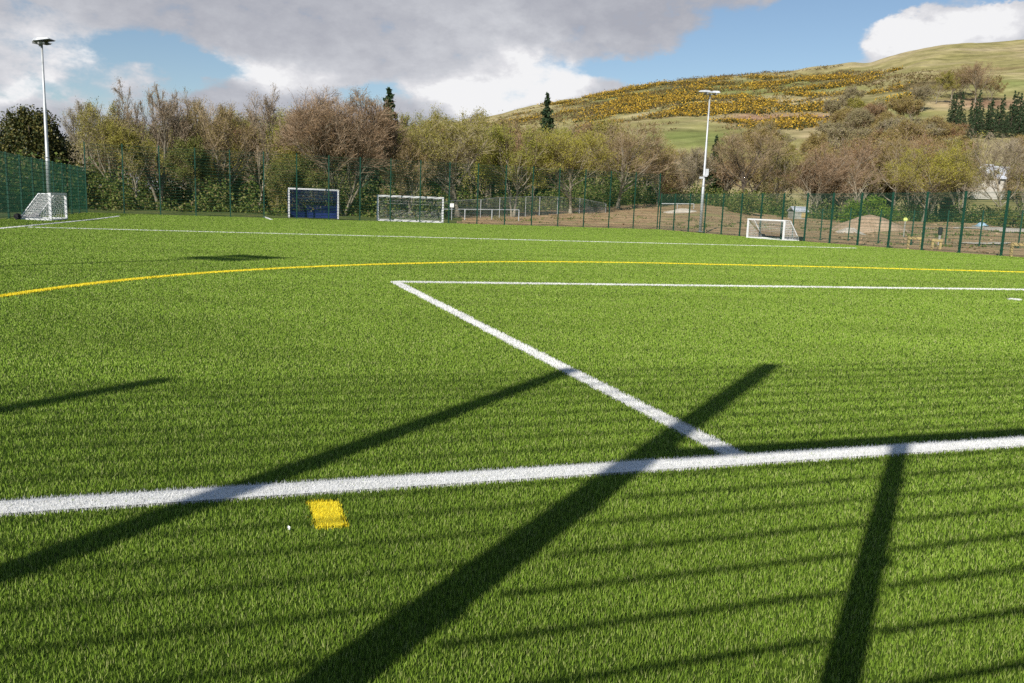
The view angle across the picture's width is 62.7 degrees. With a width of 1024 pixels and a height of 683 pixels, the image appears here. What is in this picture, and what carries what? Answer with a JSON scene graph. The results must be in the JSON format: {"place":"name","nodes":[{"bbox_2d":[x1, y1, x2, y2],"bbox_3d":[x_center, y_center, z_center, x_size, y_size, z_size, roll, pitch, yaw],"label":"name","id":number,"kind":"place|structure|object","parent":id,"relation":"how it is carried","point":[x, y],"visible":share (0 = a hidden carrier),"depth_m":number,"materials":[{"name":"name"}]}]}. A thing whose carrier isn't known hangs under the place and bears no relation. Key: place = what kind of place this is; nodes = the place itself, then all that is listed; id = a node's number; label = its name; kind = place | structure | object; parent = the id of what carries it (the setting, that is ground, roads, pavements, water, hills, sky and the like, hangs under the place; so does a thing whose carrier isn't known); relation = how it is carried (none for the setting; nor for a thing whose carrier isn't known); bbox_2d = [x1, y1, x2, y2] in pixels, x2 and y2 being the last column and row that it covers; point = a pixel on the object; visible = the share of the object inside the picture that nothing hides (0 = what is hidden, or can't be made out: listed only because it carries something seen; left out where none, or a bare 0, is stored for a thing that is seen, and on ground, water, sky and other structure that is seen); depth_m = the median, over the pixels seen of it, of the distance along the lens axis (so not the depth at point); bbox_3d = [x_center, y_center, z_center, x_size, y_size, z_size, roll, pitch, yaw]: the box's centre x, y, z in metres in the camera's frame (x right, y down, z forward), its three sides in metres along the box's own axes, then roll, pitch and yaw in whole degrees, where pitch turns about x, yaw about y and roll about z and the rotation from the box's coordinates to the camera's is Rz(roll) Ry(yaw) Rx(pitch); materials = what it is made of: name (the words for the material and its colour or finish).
{"place":"outdoors","nodes":[
{"label":"outdoors","id":0,"kind":"place"},
{"bbox_2d":[0,189,1023,256],"bbox_3d":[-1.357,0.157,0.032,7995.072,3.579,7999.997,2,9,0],"label":"ground","id":1,"kind":"structure","parent":0,"point":[649,223],"depth_m":74.32,"materials":[{"name":"bare brown earth"}]},
{"bbox_2d":[0,104,79,180],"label":"evergreen tree","id":2,"kind":"object","parent":1,"relation":"on","point":[24,128],"visible":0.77,"depth_m":69.09,"materials":[{"name":"green plant"}]},
{"bbox_2d":[0,151,85,218],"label":"fence","id":3,"kind":"object","parent":1,"relation":"on","point":[33,177],"visible":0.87,"depth_m":43.94,"materials":[{"name":"green metal"}]},
{"bbox_2d":[32,37,54,210],"bbox_3d":[-26.913,-12.242,48.707,1.148,10.206,2.050,-5,12,-37],"label":"floodlight mast","id":4,"kind":"object","parent":1,"relation":"on","point":[40,41],"visible":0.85,"depth_m":48.44,"materials":[{"name":"metal"}]},
{"bbox_2d":[58,96,104,192],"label":"bare tree","id":5,"kind":"object","parent":1,"relation":"on","point":[72,136],"visible":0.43,"depth_m":83.59,"materials":[{"name":"brown plant"}]},
{"bbox_2d":[68,96,141,191],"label":"budding tree","id":6,"kind":"object","parent":1,"relation":"on","point":[86,120],"visible":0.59,"depth_m":76.95,"materials":[{"name":"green plant"}]},
{"bbox_2d":[105,121,161,200],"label":"budding tree","id":7,"kind":"object","parent":1,"relation":"on","point":[129,138],"visible":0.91,"depth_m":74.26,"materials":[{"name":"green plant"}]},
{"bbox_2d":[98,76,200,208],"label":"bare tree","id":8,"kind":"object","parent":1,"relation":"on","point":[168,116],"visible":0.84,"depth_m":77.11,"materials":[{"name":"brown plant"}]},
{"bbox_2d":[162,133,214,197],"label":"leafing tree","id":9,"kind":"object","parent":1,"relation":"on","point":[192,145],"visible":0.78,"depth_m":73.91,"materials":[{"name":"green plant"}]},
{"bbox_2d":[166,88,216,208],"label":"bare tree","id":10,"kind":"object","parent":1,"relation":"on","point":[198,129],"visible":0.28,"depth_m":81.60,"materials":[{"name":"brown plant"}]},
{"bbox_2d":[188,97,272,211],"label":"budding tree","id":11,"kind":"object","parent":1,"relation":"on","point":[220,135],"visible":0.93,"depth_m":76.24,"materials":[{"name":"brown plant"}]},
{"bbox_2d":[231,82,304,207],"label":"bare tree","id":12,"kind":"object","parent":1,"relation":"on","point":[251,114],"visible":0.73,"depth_m":77.15,"materials":[{"name":"brown plant"}]},
{"bbox_2d":[264,133,320,211],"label":"budding tree","id":13,"kind":"object","parent":1,"relation":"on","point":[276,149],"visible":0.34,"depth_m":75.92,"materials":[{"name":"green plant"}]},
{"bbox_2d":[260,153,335,210],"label":"leafing tree","id":14,"kind":"object","parent":1,"relation":"on","point":[291,175],"visible":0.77,"depth_m":74.48,"materials":[{"name":"green plant"}]},
{"bbox_2d":[262,85,417,215],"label":"great tree","id":15,"kind":"object","parent":1,"relation":"on","point":[326,130],"visible":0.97,"depth_m":74.86,"materials":[{"name":"brown plant"}]},
{"bbox_2d":[83,142,660,228],"bbox_3d":[-8.001,-11.166,63.087,43.354,4.930,0.170,-1,10,-20],"label":"fence","id":16,"kind":"object","parent":1,"relation":"on","point":[351,194],"visible":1,"depth_m":62.04,"materials":[{"name":"green metal"}]},
{"bbox_2d":[357,87,417,207],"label":"spruce tree","id":17,"kind":"object","parent":1,"relation":"on","point":[389,96],"visible":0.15,"depth_m":96.65,"materials":[{"name":"green plant"}]},
{"bbox_2d":[379,135,436,215],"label":"budding tree","id":18,"kind":"object","parent":1,"relation":"on","point":[402,157],"visible":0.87,"depth_m":77.24,"materials":[{"name":"green plant"}]},
{"bbox_2d":[395,109,437,211],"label":"leafing tree","id":19,"kind":"object","parent":1,"relation":"on","point":[404,127],"visible":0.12,"depth_m":93.75,"materials":[{"name":"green plant"}]},
{"bbox_2d":[393,104,499,216],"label":"budding tree","id":20,"kind":"object","parent":1,"relation":"on","point":[447,145],"visible":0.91,"depth_m":80.35,"materials":[{"name":"green plant"}]},
{"bbox_2d":[441,209,518,220],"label":"rail barrier","id":21,"kind":"object","parent":1,"relation":"on","point":[491,213],"visible":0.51,"depth_m":78.67,"materials":[{"name":"metal"}]},
{"bbox_2d":[0,212,1023,682],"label":"pitch","id":22,"kind":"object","parent":1,"relation":"on","point":[520,647],"visible":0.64,"depth_m":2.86,"materials":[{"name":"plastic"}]},
{"bbox_2d":[14,193,67,220],"bbox_3d":[-21.501,-6.197,38.387,1.500,1.220,2.800,0,9,-14],"label":"mini goal","id":23,"kind":"object","parent":22,"relation":"on","point":[36,215],"visible":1,"depth_m":37.48,"materials":[{"name":"white metal"}]},
{"bbox_2d":[0,216,117,228],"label":"touchline","id":24,"kind":"object","parent":22,"relation":"on","point":[53,223],"visible":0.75,"depth_m":32.58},
{"bbox_2d":[288,188,338,218],"bbox_3d":[-15.112,-10.481,63.789,3.727,2.212,1.415,-1,10,-18],"label":"hockey goal","id":25,"kind":"object","parent":22,"relation":"on","point":[301,213],"visible":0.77,"depth_m":64.19,"materials":[{"name":"white metal"}]},
{"bbox_2d":[306,497,349,529],"bbox_3d":[-0.610,0.566,2.773,0.130,0.025,0.292,-1,10,-17],"label":"yellow mark","id":26,"kind":"object","parent":22,"relation":"on","point":[329,506],"visible":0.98,"depth_m":2.76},
{"bbox_2d":[377,195,443,222],"bbox_3d":[-7.869,-10.291,65.146,5.084,1.950,1.817,1,9,-6],"label":"football goal","id":27,"kind":"object","parent":22,"relation":"on","point":[411,198],"visible":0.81,"depth_m":64.86,"materials":[{"name":"white metal"}]},
{"bbox_2d":[30,227,843,247],"bbox_3d":[0.565,-4.268,35.189,36.405,0.195,0.171,-2,10,-23],"label":"halfway line","id":28,"kind":"object","parent":22,"relation":"on","point":[428,237],"visible":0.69,"depth_m":33.07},
{"bbox_2d":[0,261,1020,297],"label":"curved line","id":29,"kind":"object","parent":22,"relation":"on","point":[63,287],"visible":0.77,"depth_m":14.23,"materials":[{"name":"paint"}]},
{"bbox_2d":[0,435,1023,517],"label":"goal line","id":30,"kind":"object","parent":22,"relation":"on","point":[139,498],"visible":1,"depth_m":3.19,"materials":[{"name":"paint"}]},
{"bbox_2d":[390,281,754,458],"bbox_3d":[-0.331,-0.170,7.763,0.173,0.126,8.839,-1,10,-18],"label":"penalty box line","id":31,"kind":"object","parent":22,"relation":"on","point":[690,431],"visible":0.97,"depth_m":4.98,"materials":[{"name":"paint"}]},
{"bbox_2d":[400,280,1023,289],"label":"penalty box line","id":32,"kind":"object","parent":22,"relation":"on","point":[535,283],"visible":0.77,"depth_m":13.37,"materials":[{"name":"paint"}]},
{"bbox_2d":[746,218,802,240],"bbox_3d":[17.015,-7.276,54.509,1.495,1.270,3.967,-1,10,-21],"label":"mini goal","id":33,"kind":"object","parent":22,"relation":"on","point":[790,238],"visible":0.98,"depth_m":54.41,"materials":[{"name":"white metal"}]},
{"bbox_2d":[0,147,1023,222],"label":"undergrowth","id":34,"kind":"object","parent":1,"relation":"on","point":[245,198],"visible":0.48,"depth_m":87.66,"materials":[{"name":"green plant"}]},
{"bbox_2d":[478,121,558,216],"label":"leafing tree","id":35,"kind":"object","parent":1,"relation":"on","point":[503,154],"visible":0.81,"depth_m":86.00,"materials":[{"name":"green plant"}]},
{"bbox_2d":[433,197,605,218],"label":"chain link fence","id":36,"kind":"object","parent":1,"relation":"on","point":[525,213],"visible":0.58,"depth_m":85.84,"materials":[{"name":"metal"}]},
{"bbox_2d":[525,92,558,202],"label":"spruce tree","id":37,"kind":"object","parent":1,"relation":"on","point":[547,119],"visible":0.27,"depth_m":123.88,"materials":[{"name":"green plant"}]},
{"bbox_2d":[61,103,1023,218],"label":"woodland","id":38,"kind":"object","parent":1,"relation":"on","point":[725,179],"visible":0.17,"depth_m":117.91,"materials":[{"name":"brown plant"}]},
{"bbox_2d":[515,124,619,213],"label":"leafing tree","id":39,"kind":"object","parent":1,"relation":"on","point":[566,154],"visible":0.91,"depth_m":87.97,"materials":[{"name":"green plant"}]},
{"bbox_2d":[574,112,692,208],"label":"bare tree","id":40,"kind":"object","parent":1,"relation":"on","point":[619,147],"visible":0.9,"depth_m":94.87,"materials":[{"name":"brown plant"}]},
{"bbox_2d":[627,148,688,205],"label":"bare tree","id":41,"kind":"object","parent":1,"relation":"on","point":[672,169],"visible":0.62,"depth_m":100.99,"materials":[{"name":"brown plant"}]},
{"bbox_2d":[664,208,695,212],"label":"gravel heap","id":42,"kind":"object","parent":1,"relation":"on","point":[682,209],"visible":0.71,"depth_m":91.35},
{"bbox_2d":[666,146,717,198],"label":"bare tree","id":43,"kind":"object","parent":1,"relation":"on","point":[693,164],"visible":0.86,"depth_m":108.99,"materials":[{"name":"brown plant"}]},
{"bbox_2d":[697,90,719,232],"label":"floodlight mast","id":44,"kind":"object","parent":1,"relation":"on","point":[705,170],"visible":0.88,"depth_m":66.06,"materials":[{"name":"metal"}]},
{"bbox_2d":[701,134,726,196],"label":"spruce tree","id":45,"kind":"object","parent":1,"relation":"on","point":[715,182],"visible":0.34,"depth_m":126.73,"materials":[{"name":"green plant"}]},
{"bbox_2d":[463,205,1018,253],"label":"rubble","id":46,"kind":"object","parent":1,"relation":"on","point":[978,247],"visible":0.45,"depth_m":70.34,"materials":[{"name":"stone"}]},
{"bbox_2d":[469,207,1023,247],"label":"weeds","id":47,"kind":"object","parent":1,"relation":"on","point":[945,245],"visible":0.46,"depth_m":74.88,"materials":[{"name":"green plant"}]},
{"bbox_2d":[724,190,771,214],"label":"bush","id":48,"kind":"object","parent":1,"relation":"on","point":[743,207],"visible":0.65,"depth_m":96.94,"materials":[{"name":"green plant"}]},
{"bbox_2d":[707,128,799,193],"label":"bare tree","id":49,"kind":"object","parent":1,"relation":"on","point":[731,150],"visible":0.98,"depth_m":109.39,"materials":[{"name":"brown plant"}]},
{"bbox_2d":[755,130,814,210],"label":"budding tree","id":50,"kind":"object","parent":1,"relation":"on","point":[785,162],"visible":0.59,"depth_m":112.96,"materials":[{"name":"brown plant"}]},
{"bbox_2d":[787,206,808,218],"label":"shed","id":51,"kind":"structure","parent":1,"relation":"on","point":[801,214],"depth_m":101.78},
{"bbox_2d":[765,145,869,216],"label":"bare tree","id":52,"kind":"object","parent":1,"relation":"on","point":[836,177],"visible":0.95,"depth_m":108.10,"materials":[{"name":"brown plant"}]},
{"bbox_2d":[659,190,1023,255],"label":"fence","id":53,"kind":"object","parent":1,"relation":"on","point":[965,201],"visible":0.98,"depth_m":47.52,"materials":[{"name":"green metal"}]},
{"bbox_2d":[836,227,865,234],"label":"gravel heap","id":54,"kind":"object","parent":1,"relation":"on","point":[851,231],"visible":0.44,"depth_m":67.86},
{"bbox_2d":[834,198,869,220],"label":"bush","id":55,"kind":"object","parent":1,"relation":"on","point":[848,208],"visible":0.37,"depth_m":94.35,"materials":[{"name":"green plant"}]},
{"bbox_2d":[825,138,889,201],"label":"bare tree","id":56,"kind":"object","parent":1,"relation":"on","point":[859,161],"visible":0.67,"depth_m":113.11,"materials":[{"name":"brown plant"}]},
{"bbox_2d":[832,215,910,232],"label":"soil heap","id":57,"kind":"object","parent":1,"relation":"on","point":[881,225],"visible":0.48,"depth_m":71.54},
{"bbox_2d":[853,194,903,222],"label":"bush","id":58,"kind":"object","parent":1,"relation":"on","point":[878,206],"visible":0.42,"depth_m":95.07,"materials":[{"name":"green plant"}]},
{"bbox_2d":[863,137,928,207],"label":"bare tree","id":59,"kind":"object","parent":1,"relation":"on","point":[895,189],"visible":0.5,"depth_m":117.28,"materials":[{"name":"brown plant"}]},
{"bbox_2d":[792,207,1023,247],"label":"fence","id":60,"kind":"object","parent":1,"relation":"on","point":[911,243],"visible":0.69,"depth_m":53.43,"materials":[{"name":"green metal"}]},
{"bbox_2d":[906,236,921,248],"bbox_3d":[22.562,-5.473,47.075,0.840,0.802,0.130,2,9,0],"label":"timber barrier","id":61,"kind":"object","parent":1,"relation":"on","point":[908,239],"visible":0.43,"depth_m":47.02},
{"bbox_2d":[879,144,976,221],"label":"leafing tree","id":62,"kind":"object","parent":1,"relation":"on","point":[946,167],"visible":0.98,"depth_m":102.90,"materials":[{"name":"olive-green leaves"},{"name":"olive twig"},{"name":"grey bark"}]},
{"bbox_2d":[930,239,942,249],"bbox_3d":[23.539,-5.329,46.586,0.584,0.688,0.130,2,9,0],"label":"timber barrier","id":63,"kind":"object","parent":1,"relation":"on","point":[940,240],"visible":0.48,"depth_m":46.54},
{"bbox_2d":[938,227,942,244],"bbox_3d":[25.206,-6.157,49.501,0.253,1.164,0.260,2,9,0],"label":"litter bin","id":64,"kind":"object","parent":1,"relation":"on","point":[941,232],"visible":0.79,"depth_m":49.37,"materials":[{"name":"black plastic"}]},
{"bbox_2d":[928,144,1002,213],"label":"budding tree","id":65,"kind":"object","parent":1,"relation":"on","point":[966,159],"visible":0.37,"depth_m":114.72,"materials":[{"name":"green plant"}]},
{"bbox_2d":[962,242,1010,243],"bbox_3d":[29.970,-6.353,53.961,1.886,0.235,3.582,-2,10,-24],"label":"sand strip","id":66,"kind":"object","parent":1,"relation":"on","point":[984,242],"visible":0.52,"depth_m":53.48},
{"bbox_2d":[958,127,1023,223],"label":"bare tree","id":67,"kind":"object","parent":1,"relation":"on","point":[1006,149],"visible":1,"depth_m":101.80,"materials":[{"name":"brown plant"}]},
{"bbox_2d":[983,205,1023,227],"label":"bush","id":68,"kind":"object","parent":1,"relation":"on","point":[1016,216],"visible":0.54,"depth_m":93.30,"materials":[{"name":"green plant"}]},
{"bbox_2d":[1002,134,1023,199],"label":"bare tree","id":69,"kind":"object","parent":1,"relation":"on","point":[1016,168],"visible":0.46,"depth_m":110.07,"materials":[{"name":"brown plant"}]},
{"bbox_2d":[1009,242,1023,255],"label":"timber barrier","id":70,"kind":"object","parent":1,"relation":"on","point":[1012,246],"visible":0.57,"depth_m":39.11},
{"bbox_2d":[0,0,1023,190],"label":"sky","id":71,"kind":"structure","parent":0,"point":[495,56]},
{"bbox_2d":[146,39,1023,217],"bbox_3d":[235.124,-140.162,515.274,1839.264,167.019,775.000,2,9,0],"label":"hills","id":72,"kind":"structure","parent":0,"point":[689,132],"depth_m":421.38,"materials":[{"name":"plant"}]},
{"bbox_2d":[487,66,931,130],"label":"gorse","id":73,"kind":"object","parent":72,"relation":"on","point":[741,104],"visible":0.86,"depth_m":444.10,"materials":[{"name":"plant"}]},
{"bbox_2d":[487,64,1002,134],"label":"scrub","id":74,"kind":"object","parent":72,"relation":"on","point":[887,79],"visible":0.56,"depth_m":471.78,"materials":[{"name":"plant"}]},
{"bbox_2d":[724,86,1023,158],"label":"hillside woodland","id":75,"kind":"object","parent":72,"relation":"on","point":[862,118],"visible":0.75,"depth_m":254.23,"materials":[{"name":"brown plant"}]},
{"bbox_2d":[907,83,939,110],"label":"hillside tree","id":76,"kind":"object","parent":72,"relation":"on","point":[923,92],"visible":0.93,"depth_m":332.37,"materials":[{"name":"grey plant"}]},
{"bbox_2d":[931,69,960,103],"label":"hillside tree","id":77,"kind":"object","parent":72,"relation":"on","point":[947,79],"visible":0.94,"depth_m":345.89,"materials":[{"name":"green plant"}]},
{"bbox_2d":[945,92,954,122],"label":"spruce tree","id":78,"kind":"object","parent":72,"relation":"on","point":[949,111],"visible":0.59,"depth_m":296.18,"materials":[{"name":"green plant"}]},
{"bbox_2d":[947,94,958,122],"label":"spruce tree","id":79,"kind":"object","parent":72,"relation":"on","point":[956,106],"visible":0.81,"depth_m":291.40,"materials":[{"name":"green plant"}]},
{"bbox_2d":[933,64,974,99],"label":"hillside tree","id":80,"kind":"object","parent":72,"relation":"on","point":[964,78],"visible":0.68,"depth_m":359.67,"materials":[{"name":"brown plant"}]},
{"bbox_2d":[954,91,968,126],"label":"spruce tree","id":81,"kind":"object","parent":72,"relation":"on","point":[961,110],"visible":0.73,"depth_m":280.35,"materials":[{"name":"green plant"}]},
{"bbox_2d":[954,64,976,97],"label":"hillside tree","id":82,"kind":"object","parent":72,"relation":"on","point":[959,71],"visible":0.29,"depth_m":369.61,"materials":[{"name":"brown plant"}]},
{"bbox_2d":[964,110,975,138],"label":"spruce tree","id":83,"kind":"object","parent":72,"relation":"on","point":[970,127],"visible":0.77,"depth_m":263.09,"materials":[{"name":"green plant"}]},
{"bbox_2d":[966,100,973,127],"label":"spruce tree","id":84,"kind":"object","parent":72,"relation":"on","point":[971,107],"visible":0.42,"depth_m":282.29,"materials":[{"name":"green plant"}]},
{"bbox_2d":[966,102,977,132],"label":"spruce tree","id":85,"kind":"object","parent":72,"relation":"on","point":[975,111],"visible":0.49,"depth_m":273.35,"materials":[{"name":"green plant"}]},
{"bbox_2d":[970,104,984,137],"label":"spruce tree","id":86,"kind":"object","parent":72,"relation":"on","point":[978,119],"visible":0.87,"depth_m":267.01,"materials":[{"name":"green plant"}]},
{"bbox_2d":[973,89,985,122],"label":"spruce tree","id":87,"kind":"object","parent":72,"relation":"on","point":[979,100],"visible":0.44,"depth_m":285.47,"materials":[{"name":"green plant"}]},
{"bbox_2d":[955,60,1005,102],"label":"hillside tree","id":88,"kind":"object","parent":72,"relation":"on","point":[978,77],"visible":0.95,"depth_m":352.65,"materials":[{"name":"brown plant"}]},
{"bbox_2d":[961,164,1006,199],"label":"house","id":89,"kind":"structure","parent":72,"relation":"on","point":[991,193],"depth_m":137.40,"materials":[{"name":"white paint"}]},
{"bbox_2d":[981,103,992,132],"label":"spruce tree","id":90,"kind":"object","parent":72,"relation":"on","point":[987,118],"visible":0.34,"depth_m":273.80,"materials":[{"name":"green plant"}]},
{"bbox_2d":[981,100,997,138],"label":"spruce tree","id":91,"kind":"object","parent":72,"relation":"on","point":[988,128],"visible":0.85,"depth_m":266.91,"materials":[{"name":"green plant"}]},
{"bbox_2d":[982,97,996,131],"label":"spruce tree","id":92,"kind":"object","parent":72,"relation":"on","point":[993,114],"visible":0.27,"depth_m":276.17,"materials":[{"name":"green plant"}]},
{"bbox_2d":[972,76,1007,100],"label":"hillside tree","id":93,"kind":"object","parent":72,"relation":"on","point":[995,85],"visible":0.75,"depth_m":361.14,"materials":[{"name":"brown plant"}]},
{"bbox_2d":[992,114,997,136],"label":"spruce tree","id":94,"kind":"object","parent":72,"relation":"on","point":[994,127],"visible":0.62,"depth_m":270.96,"materials":[{"name":"green plant"}]},
{"bbox_2d":[993,98,1004,131],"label":"spruce tree","id":95,"kind":"object","parent":72,"relation":"on","point":[999,115],"visible":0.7,"depth_m":277.51,"materials":[{"name":"green plant"}]},
{"bbox_2d":[995,115,1005,137],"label":"spruce tree","id":96,"kind":"object","parent":72,"relation":"on","point":[1000,129],"visible":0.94,"depth_m":269.54,"materials":[{"name":"green plant"}]},
{"bbox_2d":[997,94,1007,128],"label":"spruce tree","id":97,"kind":"object","parent":72,"relation":"on","point":[1004,100],"visible":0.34,"depth_m":281.36,"materials":[{"name":"green plant"}]},
{"bbox_2d":[988,166,1019,199],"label":"house","id":98,"kind":"structure","parent":72,"relation":"on","point":[1005,185],"depth_m":147.78,"materials":[{"name":"white paint"}]},
{"bbox_2d":[1002,115,1010,137],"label":"spruce tree","id":99,"kind":"object","parent":72,"relation":"on","point":[1007,130],"visible":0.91,"depth_m":269.52,"materials":[{"name":"green plant"}]},
{"bbox_2d":[1003,90,1020,132],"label":"spruce tree","id":100,"kind":"object","parent":72,"relation":"on","point":[1013,107],"visible":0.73,"depth_m":276.22,"materials":[{"name":"green plant"}]},
{"bbox_2d":[1009,93,1023,132],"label":"spruce tree","id":101,"kind":"object","parent":72,"relation":"on","point":[1020,101],"visible":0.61,"depth_m":275.38,"materials":[{"name":"green plant"}]},
{"bbox_2d":[1011,103,1023,135],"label":"spruce tree","id":102,"kind":"object","parent":72,"relation":"on","point":[1019,123],"visible":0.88,"depth_m":267.58,"materials":[{"name":"green plant"}]},
{"bbox_2d":[921,227,1023,231],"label":"path","id":103,"kind":"structure","parent":0,"point":[1000,229],"depth_m":82.54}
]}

